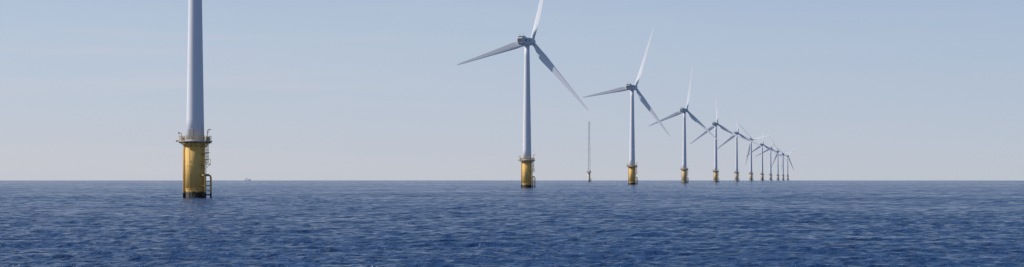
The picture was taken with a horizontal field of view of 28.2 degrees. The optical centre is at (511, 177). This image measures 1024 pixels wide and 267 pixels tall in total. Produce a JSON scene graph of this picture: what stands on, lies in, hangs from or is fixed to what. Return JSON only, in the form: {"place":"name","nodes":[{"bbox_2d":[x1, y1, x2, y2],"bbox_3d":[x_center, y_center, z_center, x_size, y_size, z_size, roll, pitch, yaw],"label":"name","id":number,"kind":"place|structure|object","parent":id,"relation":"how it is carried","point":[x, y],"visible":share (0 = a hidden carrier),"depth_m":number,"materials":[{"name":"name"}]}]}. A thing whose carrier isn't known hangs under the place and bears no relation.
{"place":"outdoors","nodes":[
{"label":"outdoors","id":0,"kind":"place"},
{"bbox_2d":[0,180,1023,266],"bbox_3d":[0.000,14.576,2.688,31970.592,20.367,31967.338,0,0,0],"label":"sea","id":1,"kind":"structure","parent":0,"point":[513,223],"depth_m":206.20,"materials":[{"name":"blue liquid"}]},
{"bbox_2d":[176,0,211,197],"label":"wind turbine","id":2,"kind":"object","parent":1,"relation":"in","point":[194,169],"visible":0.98,"depth_m":472.72,"materials":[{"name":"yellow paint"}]},
{"bbox_2d":[457,0,588,187],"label":"wind turbine","id":3,"kind":"object","parent":1,"relation":"in","point":[526,159],"visible":0.98,"depth_m":976.12,"materials":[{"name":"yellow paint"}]},
{"bbox_2d":[586,121,590,181],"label":"meteorological mast","id":4,"kind":"object","parent":1,"relation":"in","point":[589,172],"visible":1,"depth_m":2829.07,"materials":[{"name":"grey metal"}]},
{"bbox_2d":[582,30,669,184],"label":"wind turbine","id":5,"kind":"object","parent":1,"relation":"in","point":[631,166],"visible":1,"depth_m":1470.94,"materials":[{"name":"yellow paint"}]},
{"bbox_2d":[649,64,718,182],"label":"wind turbine","id":6,"kind":"object","parent":1,"relation":"in","point":[684,175],"visible":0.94,"depth_m":1965.89,"materials":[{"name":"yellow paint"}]},
{"bbox_2d":[690,90,747,181],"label":"wind turbine","id":7,"kind":"object","parent":1,"relation":"in","point":[715,171],"visible":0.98,"depth_m":2462.96,"materials":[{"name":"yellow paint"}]},
{"bbox_2d":[717,102,761,181],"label":"wind turbine","id":8,"kind":"object","parent":1,"relation":"in","point":[736,172],"visible":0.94,"depth_m":2961.93,"materials":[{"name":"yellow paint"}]},
{"bbox_2d":[738,123,773,180],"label":"wind turbine","id":9,"kind":"object","parent":1,"relation":"in","point":[750,151],"visible":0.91,"depth_m":3441.27,"materials":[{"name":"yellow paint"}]},
{"bbox_2d":[749,125,781,180],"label":"wind turbine","id":10,"kind":"object","parent":1,"relation":"in","point":[762,173],"visible":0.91,"depth_m":3932.99,"materials":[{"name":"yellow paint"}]},
{"bbox_2d":[755,130,785,180],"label":"wind turbine","id":11,"kind":"object","parent":1,"relation":"in","point":[770,174],"visible":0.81,"depth_m":4415.57,"materials":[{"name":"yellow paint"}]},
{"bbox_2d":[769,136,789,180],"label":"wind turbine","id":12,"kind":"object","parent":1,"relation":"in","point":[777,151],"visible":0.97,"depth_m":4927.07,"materials":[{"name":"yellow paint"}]},
{"bbox_2d":[773,144,794,180],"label":"wind turbine","id":13,"kind":"object","parent":1,"relation":"in","point":[782,170],"visible":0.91,"depth_m":5380.27,"materials":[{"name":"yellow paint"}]},
{"bbox_2d":[780,145,795,179],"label":"wind turbine","id":14,"kind":"object","parent":1,"relation":"in","point":[787,156],"visible":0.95,"depth_m":5850.64,"materials":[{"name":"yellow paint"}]},
{"bbox_2d":[0,0,1023,179],"label":"sky","id":15,"kind":"structure","parent":0,"point":[90,89],"materials":[{"name":"blue"}]}
]}

